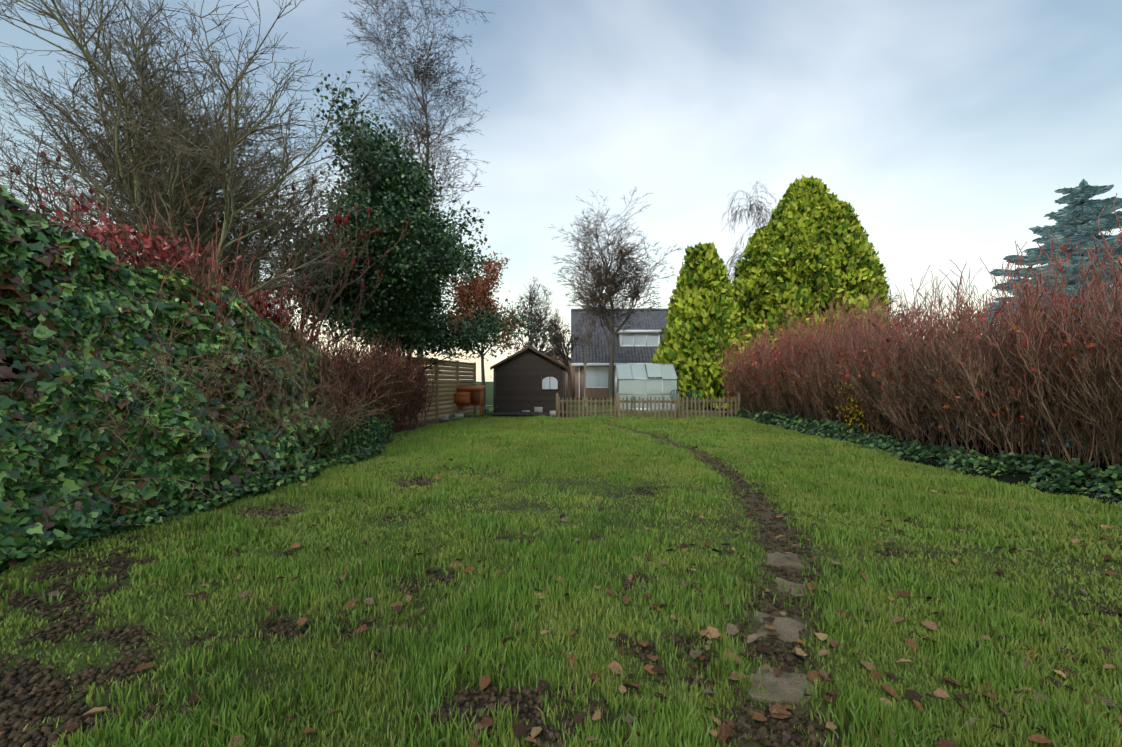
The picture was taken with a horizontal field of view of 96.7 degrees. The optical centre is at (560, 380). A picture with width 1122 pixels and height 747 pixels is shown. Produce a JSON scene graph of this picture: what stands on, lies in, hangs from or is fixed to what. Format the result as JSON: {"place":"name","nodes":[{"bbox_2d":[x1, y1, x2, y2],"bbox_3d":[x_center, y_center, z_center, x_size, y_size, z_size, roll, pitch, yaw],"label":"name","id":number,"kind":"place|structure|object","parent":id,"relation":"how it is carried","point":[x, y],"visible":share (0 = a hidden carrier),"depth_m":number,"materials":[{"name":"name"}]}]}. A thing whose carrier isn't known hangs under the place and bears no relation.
{"place":"outdoors","nodes":[
{"label":"outdoors","id":0,"kind":"place"},
{"bbox_2d":[0,382,1121,746],"bbox_3d":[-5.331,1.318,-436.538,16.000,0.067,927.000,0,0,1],"label":"ground","id":1,"kind":"structure","parent":0,"point":[518,506],"depth_m":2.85,"materials":[{"name":"green plant"}]},
{"bbox_2d":[0,443,386,568],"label":"ground ivy","id":2,"kind":"object","parent":1,"relation":"on","point":[200,502],"visible":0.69,"depth_m":4.78,"materials":[{"name":"green plant"}]},
{"bbox_2d":[0,0,387,315],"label":"tree","id":3,"kind":"object","parent":1,"relation":"on","point":[140,175],"visible":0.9,"depth_m":6.49,"materials":[{"name":"brown plant"}]},
{"bbox_2d":[10,158,409,357],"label":"sumac branches","id":4,"kind":"object","parent":1,"relation":"on","point":[332,301],"visible":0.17,"depth_m":9.02,"materials":[{"name":"red plant"}]},
{"bbox_2d":[9,152,407,297],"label":"sumac cones","id":5,"kind":"object","parent":4,"relation":"on","point":[338,218],"visible":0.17,"depth_m":8.96,"materials":[{"name":"red plant"}]},
{"bbox_2d":[0,184,425,569],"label":"hedge","id":6,"kind":"object","parent":1,"relation":"on","point":[67,266],"depth_m":4.74,"materials":[{"name":"green plant"}]},
{"bbox_2d":[49,176,441,459],"bbox_3d":[-4.835,-0.504,10.072,3.848,3.771,10.206,0,0,1],"label":"hedge","id":7,"kind":"object","parent":1,"relation":"on","point":[401,372],"depth_m":8.36,"materials":[{"name":"red plant"}]},
{"bbox_2d":[237,70,569,427],"bbox_3d":[-3.828,-3.030,14.082,7.437,8.710,8.065,0,0,1],"label":"holly","id":8,"kind":"object","parent":1,"relation":"on","point":[426,329],"depth_m":12.31,"materials":[{"name":"green plant"}]},
{"bbox_2d":[321,0,493,408],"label":"tall birch tree","id":9,"kind":"object","parent":1,"relation":"on","point":[427,133],"visible":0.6,"depth_m":20.04,"materials":[{"name":"brown plant"}]},
{"bbox_2d":[378,354,475,426],"bbox_3d":[-4.015,0.292,16.040,0.100,2.030,7.289,0,0,10],"label":"panel fence","id":10,"kind":"object","parent":1,"relation":"on","point":[451,370],"visible":0.5,"depth_m":16.68,"materials":[{"name":"brown wood"}]},
{"bbox_2d":[454,385,484,416],"bbox_3d":[-3.303,0.735,17.875,1.050,1.145,0.840,0,0,1],"label":"hutch","id":11,"kind":"object","parent":1,"relation":"on","point":[468,395],"visible":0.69,"depth_m":17.69,"materials":[{"name":"orange wood"}]},
{"bbox_2d":[442,252,529,407],"bbox_3d":[-3.922,-2.675,24.895,4.639,7.970,3.648,0,0,-18],"label":"copper tree","id":12,"kind":"object","parent":1,"relation":"on","point":[469,290],"depth_m":24.34,"materials":[{"name":"brown plant"}]},
{"bbox_2d":[484,406,497,415],"bbox_3d":[-2.660,1.111,18.671,0.624,0.392,0.184,0,0,1],"label":"watering can","id":13,"kind":"object","parent":1,"relation":"on","point":[487,411],"visible":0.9,"depth_m":18.62,"materials":[{"name":"green plastic"}]},
{"bbox_2d":[441,407,555,419],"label":"concrete blocks","id":14,"kind":"object","parent":1,"relation":"on","point":[536,409],"depth_m":18.37,"materials":[{"name":"grey concrete"}]},
{"bbox_2d":[493,349,564,412],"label":"shed","id":15,"kind":"structure","parent":1,"relation":"on","point":[517,383],"depth_m":19.94,"materials":[{"name":"wood"}]},
{"bbox_2d":[490,343,567,410],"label":"shed trim","id":16,"kind":"structure","parent":15,"relation":"attached to","point":[536,351],"depth_m":19.80,"materials":[{"name":"brown wood"}]},
{"bbox_2d":[542,377,557,388],"bbox_3d":[-0.443,0.067,19.931,0.620,0.520,0.001,0,0,1],"label":"shed window","id":17,"kind":"structure","parent":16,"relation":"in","point":[549,382],"depth_m":19.93,"materials":[{"name":"white glass"}]},
{"bbox_2d":[491,412,569,414],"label":"shed base","id":18,"kind":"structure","parent":1,"relation":"on","point":[523,413],"depth_m":18.81,"materials":[{"name":"grey concrete"}]},
{"bbox_2d":[509,319,554,357],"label":"tree","id":19,"kind":"object","parent":1,"relation":"on","point":[536,344],"visible":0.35,"depth_m":30.14,"materials":[{"name":"brown plant"}]},
{"bbox_2d":[511,276,559,341],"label":"tree","id":20,"kind":"object","parent":1,"relation":"on","point":[531,299],"visible":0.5,"depth_m":51.13,"materials":[{"name":"brown plant"}]},
{"bbox_2d":[525,286,564,359],"bbox_3d":[-0.891,-1.942,27.258,2.303,6.506,1.585,0,0,1],"label":"tree sapling","id":21,"kind":"object","parent":1,"relation":"on","point":[552,321],"visible":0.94,"depth_m":27.20,"materials":[{"name":"brown plant"}]},
{"bbox_2d":[0,454,1121,746],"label":"soil clods","id":22,"kind":"object","parent":1,"relation":"on","point":[16,718],"visible":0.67,"depth_m":2.23,"materials":[{"name":"brown soil"}]},
{"bbox_2d":[0,420,1121,746],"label":"fallen leaves","id":23,"kind":"object","parent":1,"relation":"on","point":[722,732],"visible":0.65,"depth_m":2.29,"materials":[{"name":"brown plant"}]},
{"bbox_2d":[542,319,581,399],"bbox_3d":[-0.345,-1.442,33.014,2.970,5.522,3.363,0,0,-40],"label":"tree","id":24,"kind":"object","parent":1,"relation":"on","point":[564,354],"visible":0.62,"depth_m":32.81,"materials":[{"name":"brown plant"}]},
{"bbox_2d":[555,254,608,406],"bbox_3d":[1.079,-2.590,25.595,2.899,7.800,2.612,0,0,1],"label":"tree sapling","id":25,"kind":"object","parent":1,"relation":"on","point":[585,341],"visible":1,"depth_m":25.32,"materials":[{"name":"brown plant"}]},
{"bbox_2d":[548,188,680,399],"bbox_3d":[2.921,-4.987,30.353,7.163,12.618,8.682,0,0,-8],"label":"tree","id":26,"kind":"object","parent":1,"relation":"on","point":[623,281],"visible":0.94,"depth_m":29.67,"materials":[{"name":"brown plant"}]},
{"bbox_2d":[614,364,677,410],"bbox_3d":[3.819,0.258,22.828,2.640,2.098,1.947,0,0,1],"label":"greenhouse frame","id":27,"kind":"object","parent":1,"relation":"on","point":[647,379],"visible":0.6,"depth_m":21.86,"materials":[{"name":"silver metal"}]},
{"bbox_2d":[614,364,676,407],"bbox_3d":[3.819,0.217,22.828,2.600,1.980,1.900,0,0,1],"label":"greenhouse","id":28,"kind":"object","parent":27,"relation":"in","point":[653,371],"depth_m":21.89,"materials":[{"name":"clear glass"}]},
{"bbox_2d":[556,392,740,418],"bbox_3d":[3.003,0.876,17.245,6.362,0.976,0.111,0,0,1],"label":"picket fence","id":29,"kind":"object","parent":1,"relation":"on","point":[616,401],"visible":0.81,"depth_m":17.20,"materials":[{"name":"brown wood"}]},
{"bbox_2d":[669,390,685,413],"bbox_3d":[4.564,0.826,19.490,0.592,0.965,0.504,0,0,-16],"label":"garden chair","id":30,"kind":"object","parent":1,"relation":"on","point":[672,397],"visible":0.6,"depth_m":19.67,"materials":[{"name":"green plastic"}]},
{"bbox_2d":[686,390,700,413],"bbox_3d":[5.234,0.826,19.780,0.592,0.965,0.504,0,0,24],"label":"garden chair","id":31,"kind":"object","parent":1,"relation":"on","point":[698,393],"visible":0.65,"depth_m":19.95,"materials":[{"name":"green plastic"}]},
{"bbox_2d":[651,242,750,409],"bbox_3d":[6.785,-2.661,23.918,4.680,7.972,4.516,0,0,1],"label":"conifer tree","id":32,"kind":"object","parent":1,"relation":"on","point":[702,306],"depth_m":22.98,"materials":[{"name":"green plant"}]},
{"bbox_2d":[721,180,778,285],"bbox_3d":[14.604,-6.692,35.264,8.714,16.015,7.319,0,0,33],"label":"weeping birch tree","id":33,"kind":"object","parent":1,"relation":"on","point":[751,208],"visible":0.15,"depth_m":35.33,"materials":[{"name":"grey plant"}]},
{"bbox_2d":[744,552,818,704],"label":"stepping stones","id":34,"kind":"object","parent":1,"relation":"on","point":[787,688],"visible":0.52,"depth_m":2.25,"materials":[{"name":"stone"}]},
{"bbox_2d":[730,174,898,406],"bbox_3d":[12.794,-4.490,25.822,8.346,11.892,8.434,0,0,1],"label":"conifer tree","id":35,"kind":"object","parent":1,"relation":"on","point":[814,228],"depth_m":23.79,"materials":[{"name":"green plant"}]},
{"bbox_2d":[882,283,924,335],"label":"tree","id":36,"kind":"object","parent":1,"relation":"on","point":[892,301],"visible":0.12,"depth_m":32.45,"materials":[{"name":"brown plant"}]},
{"bbox_2d":[886,278,921,325],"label":"tree","id":37,"kind":"object","parent":1,"relation":"on","point":[899,305],"depth_m":39.60,"materials":[{"name":"brown plant"}]},
{"bbox_2d":[713,193,1121,506],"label":"hedge","id":38,"kind":"object","parent":1,"relation":"on","point":[938,350],"depth_m":7.20,"materials":[{"name":"brown plant"}]},
{"bbox_2d":[725,408,1121,503],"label":"ground ivy","id":39,"kind":"object","parent":1,"relation":"on","point":[830,429],"visible":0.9,"depth_m":7.02,"materials":[{"name":"green plant"}]},
{"bbox_2d":[933,179,1121,446],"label":"blue spruce","id":40,"kind":"object","parent":1,"relation":"on","point":[1073,216],"depth_m":11.27,"materials":[{"name":"teal plant"}]},
{"bbox_2d":[0,0,1121,405],"label":"sky","id":41,"kind":"structure","parent":0,"point":[951,129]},
{"bbox_2d":[547,352,614,397],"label":"house walls","id":42,"kind":"structure","parent":0,"point":[596,392],"depth_m":37.91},
{"bbox_2d":[546,308,669,362],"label":"house roof","id":43,"kind":"structure","parent":42,"relation":"on","point":[653,319],"depth_m":39.68,"materials":[{"name":"grey tile"}]},
{"bbox_2d":[571,330,661,396],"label":"white house trim","id":44,"kind":"structure","parent":42,"relation":"attached to","point":[633,332],"depth_m":38.61,"materials":[{"name":"white paint"}]},
{"bbox_2d":[586,334,657,385],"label":"house windows","id":45,"kind":"structure","parent":44,"relation":"in","point":[597,375],"depth_m":37.86,"materials":[{"name":"grey glass"}]}
]}

